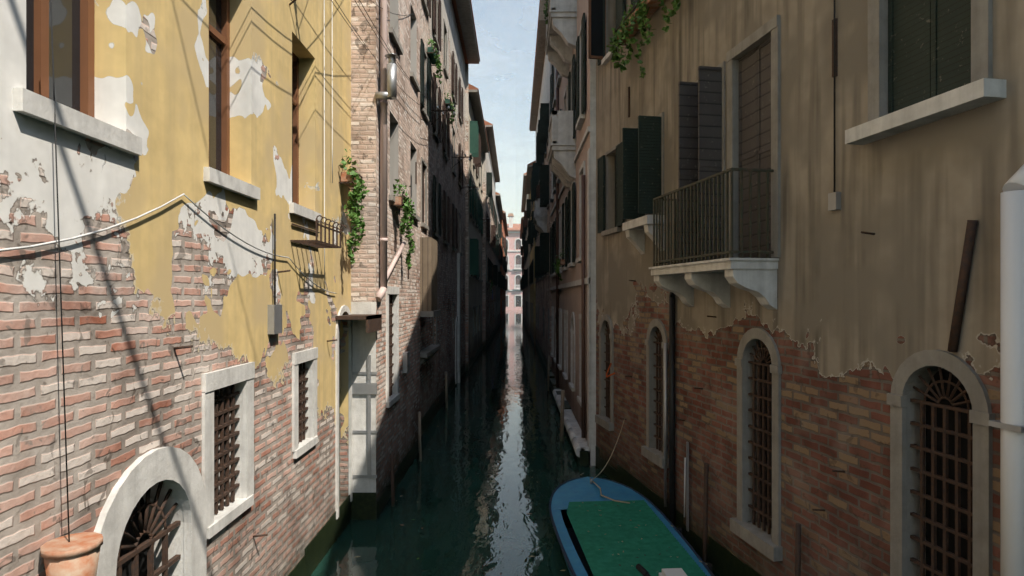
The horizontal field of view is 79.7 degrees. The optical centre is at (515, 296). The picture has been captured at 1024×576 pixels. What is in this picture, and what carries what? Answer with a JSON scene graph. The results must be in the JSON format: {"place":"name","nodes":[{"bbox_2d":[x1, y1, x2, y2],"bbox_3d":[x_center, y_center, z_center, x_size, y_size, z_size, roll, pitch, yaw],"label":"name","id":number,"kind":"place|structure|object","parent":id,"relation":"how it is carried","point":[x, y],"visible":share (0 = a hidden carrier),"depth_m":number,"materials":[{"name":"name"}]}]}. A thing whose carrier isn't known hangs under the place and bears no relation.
{"place":"outdoors","nodes":[
{"label":"outdoors","id":0,"kind":"place"},
{"bbox_2d":[468,0,539,223],"label":"sky","id":1,"kind":"structure","parent":0,"point":[506,30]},
{"bbox_2d":[311,310,718,575],"bbox_3d":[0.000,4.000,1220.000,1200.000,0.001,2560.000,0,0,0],"label":"canal water","id":2,"kind":"structure","parent":0,"point":[507,444],"depth_m":12.92,"materials":[{"name":"teal liquid"}]},
{"bbox_2d":[0,0,352,575],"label":"yellow house","id":3,"kind":"structure","parent":2,"relation":"in","point":[220,443],"depth_m":5.34,"materials":[{"name":"paint"}]},
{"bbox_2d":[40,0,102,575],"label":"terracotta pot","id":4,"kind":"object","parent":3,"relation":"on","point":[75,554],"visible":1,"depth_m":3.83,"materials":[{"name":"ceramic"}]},
{"bbox_2d":[0,0,499,293],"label":"cable","id":5,"kind":"object","parent":3,"relation":"attached to","point":[144,214],"visible":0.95,"depth_m":9.34,"materials":[{"name":"metal"}]},
{"bbox_2d":[290,215,345,247],"bbox_3d":[-2.736,-0.894,8.600,0.427,0.347,1.120,0,0,0],"label":"iron rack","id":6,"kind":"object","parent":3,"relation":"attached to","point":[316,243],"visible":1,"depth_m":8.51,"materials":[{"name":"black metal"}]},
{"bbox_2d":[339,149,369,263],"bbox_3d":[-2.746,-1.521,10.550,0.428,1.982,0.900,0,0,0],"label":"plant box","id":7,"kind":"object","parent":3,"relation":"attached to","point":[352,180],"visible":1,"depth_m":10.30,"materials":[{"name":"ceramic"}]},
{"bbox_2d":[173,0,874,536],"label":"wall clutter","id":8,"kind":"object","parent":3,"relation":"on","point":[275,318],"depth_m":7.30,"materials":[{"name":"metal"}]},
{"bbox_2d":[335,0,381,492],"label":"building","id":9,"kind":"structure","parent":2,"relation":"in","point":[365,318],"depth_m":11.00,"materials":[{"name":"brick"}]},
{"bbox_2d":[376,0,479,501],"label":"brick house","id":10,"kind":"structure","parent":2,"relation":"in","point":[423,309],"depth_m":16.75,"materials":[{"name":"brick"}]},
{"bbox_2d":[375,0,405,301],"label":"drainpipe","id":11,"kind":"object","parent":10,"relation":"attached to","point":[388,80],"visible":0.99,"depth_m":11.16,"materials":[{"name":"metal"}]},
{"bbox_2d":[391,179,415,269],"bbox_3d":[-2.313,-1.486,12.822,0.394,1.850,1.098,0,0,0],"label":"plant box","id":12,"kind":"object","parent":10,"relation":"attached to","point":[402,202],"visible":1,"depth_m":12.60,"materials":[{"name":"ceramic"}]},
{"bbox_2d":[426,38,442,83],"bbox_3d":[-2.523,-7.507,19.247,0.378,1.246,1.661,0,0,0],"label":"plant box","id":13,"kind":"object","parent":10,"relation":"attached to","point":[434,56],"visible":1,"depth_m":19.17,"materials":[{"name":"metal"}]},
{"bbox_2d":[444,93,455,128],"bbox_3d":[-2.521,-7.239,23.722,0.401,1.257,1.229,0,0,0],"label":"plant box","id":14,"kind":"object","parent":10,"relation":"attached to","point":[448,102],"visible":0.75,"depth_m":23.71,"materials":[{"name":"metal"}]},
{"bbox_2d":[356,370,595,570],"bbox_3d":[0.362,3.996,22.506,5.692,0.001,34.824,0,0,0],"label":"floating debris","id":15,"kind":"object","parent":2,"relation":"on","point":[478,473],"visible":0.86,"depth_m":11.30,"materials":[{"name":"beige plant"}]},
{"bbox_2d":[390,355,564,506],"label":"mooring poles","id":16,"kind":"object","parent":2,"relation":"in","point":[446,406],"visible":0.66,"depth_m":16.95,"materials":[{"name":"wood"}]},
{"bbox_2d":[468,83,488,363],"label":"cream house","id":17,"kind":"structure","parent":2,"relation":"in","point":[478,145],"depth_m":36.32,"materials":[{"name":"paint"}]},
{"bbox_2d":[482,120,499,348],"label":"building","id":18,"kind":"structure","parent":2,"relation":"in","point":[490,178],"depth_m":51.79,"materials":[{"name":"beige paint"}]},
{"bbox_2d":[495,192,503,327],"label":"grey house","id":19,"kind":"structure","parent":2,"relation":"in","point":[499,217],"depth_m":79.28,"materials":[{"name":"paint"}]},
{"bbox_2d":[500,211,507,322],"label":"orange house","id":20,"kind":"structure","parent":2,"relation":"in","point":[503,269],"depth_m":101.10,"materials":[{"name":"paint"}]},
{"bbox_2d":[506,213,521,309],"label":"pink palazzo","id":21,"kind":"structure","parent":2,"relation":"in","point":[513,278],"depth_m":178.00,"materials":[{"name":"paint"}]},
{"bbox_2d":[520,216,524,321],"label":"grey house","id":22,"kind":"structure","parent":2,"relation":"in","point":[522,268],"depth_m":108.70,"materials":[{"name":"paint"}]},
{"bbox_2d":[288,321,761,575],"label":"algae band","id":23,"kind":"object","parent":2,"relation":"in","point":[722,560],"visible":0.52,"depth_m":10.92,"materials":[{"name":"green plant"}]},
{"bbox_2d":[521,172,529,333],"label":"cream house","id":24,"kind":"structure","parent":2,"relation":"on","point":[525,276],"depth_m":72.35,"materials":[{"name":"paint"}]},
{"bbox_2d":[525,160,535,343],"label":"building","id":25,"kind":"structure","parent":2,"relation":"in","point":[531,241],"depth_m":55.80,"materials":[{"name":"paint"}]},
{"bbox_2d":[529,18,551,369],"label":"building","id":26,"kind":"structure","parent":2,"relation":"in","point":[541,171],"depth_m":34.62,"materials":[{"name":"beige paint"}]},
{"bbox_2d":[533,198,546,232],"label":"balcony","id":27,"kind":"structure","parent":26,"relation":"attached to","point":[540,219],"depth_m":33.00,"materials":[{"name":"stone"}]},
{"bbox_2d":[538,0,595,465],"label":"peach house","id":28,"kind":"structure","parent":2,"relation":"on","point":[577,90],"depth_m":17.17,"materials":[{"name":"paint"}]},
{"bbox_2d":[553,249,564,280],"bbox_3d":[1.560,-1.129,21.803,0.436,1.198,1.785,0,0,0],"label":"plant box","id":29,"kind":"object","parent":28,"relation":"attached to","point":[560,263],"visible":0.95,"depth_m":21.43,"materials":[{"name":"ceramic"}]},
{"bbox_2d":[545,0,576,78],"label":"balcony","id":30,"kind":"structure","parent":28,"relation":"attached to","point":[561,34],"depth_m":17.82,"materials":[{"name":"stone"}]},
{"bbox_2d":[543,0,547,23],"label":"plant box","id":31,"kind":"object","parent":30,"relation":"on","point":[545,12],"visible":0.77,"depth_m":19.45,"materials":[{"name":"plant"}]},
{"bbox_2d":[547,111,575,188],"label":"balcony","id":32,"kind":"structure","parent":28,"relation":"attached to","point":[561,150],"depth_m":17.95,"materials":[{"name":"stone"}]},
{"bbox_2d":[556,69,584,437],"bbox_3d":[1.680,-4.900,19.905,0.120,17.200,9.510,0,0,0],"label":"drainpipe","id":33,"kind":"object","parent":28,"relation":"attached to","point":[582,295],"visible":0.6,"depth_m":15.20,"materials":[{"name":"brown"}]},
{"bbox_2d":[549,420,713,575],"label":"blue boat","id":34,"kind":"object","parent":2,"relation":"in","point":[619,529],"visible":1,"depth_m":9.00,"materials":[{"name":"blue"}]},
{"bbox_2d":[684,442,800,575],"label":"mooring poles","id":35,"kind":"object","parent":2,"relation":"in","point":[705,526],"visible":1,"depth_m":8.95,"materials":[{"name":"wood"}]},
{"bbox_2d":[595,0,1023,575],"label":"brown house","id":36,"kind":"structure","parent":2,"relation":"in","point":[841,357],"depth_m":6.62,"materials":[{"name":"paint"}]},
{"bbox_2d":[588,0,605,59],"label":"shutter","id":37,"kind":"object","parent":36,"relation":"attached to","point":[595,29],"visible":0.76,"depth_m":13.67,"materials":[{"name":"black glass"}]},
{"bbox_2d":[622,215,663,253],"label":"corbel sill","id":38,"kind":"structure","parent":36,"relation":"attached to","point":[636,229],"depth_m":11.36,"materials":[{"name":"stone"}]},
{"bbox_2d":[606,0,680,77],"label":"ivy plant","id":39,"kind":"object","parent":36,"relation":"attached to","point":[632,24],"visible":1,"depth_m":11.22,"materials":[{"name":"plant"}]},
{"bbox_2d":[664,292,674,525],"bbox_3d":[2.595,1.962,10.242,0.100,4.676,0.596,0,0,-10],"label":"black drainpipe","id":40,"kind":"object","parent":36,"relation":"attached to","point":[671,407],"visible":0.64,"depth_m":10.17,"materials":[{"name":"black metal"}]},
{"bbox_2d":[649,168,778,309],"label":"balcony","id":41,"kind":"structure","parent":36,"relation":"attached to","point":[714,278],"depth_m":8.08,"materials":[{"name":"stone"}]},
{"bbox_2d":[947,220,977,352],"bbox_3d":[3.583,-0.075,4.923,0.070,1.060,0.243,0,0,-10],"label":"iron anchor","id":42,"kind":"object","parent":36,"relation":"attached to","point":[963,278],"visible":1,"depth_m":4.90,"materials":[{"name":"black metal"}]},
{"bbox_2d":[989,164,1023,575],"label":"white drainpipe","id":43,"kind":"object","parent":36,"relation":"attached to","point":[1010,423],"visible":1,"depth_m":4.36,"materials":[{"name":"metal"}]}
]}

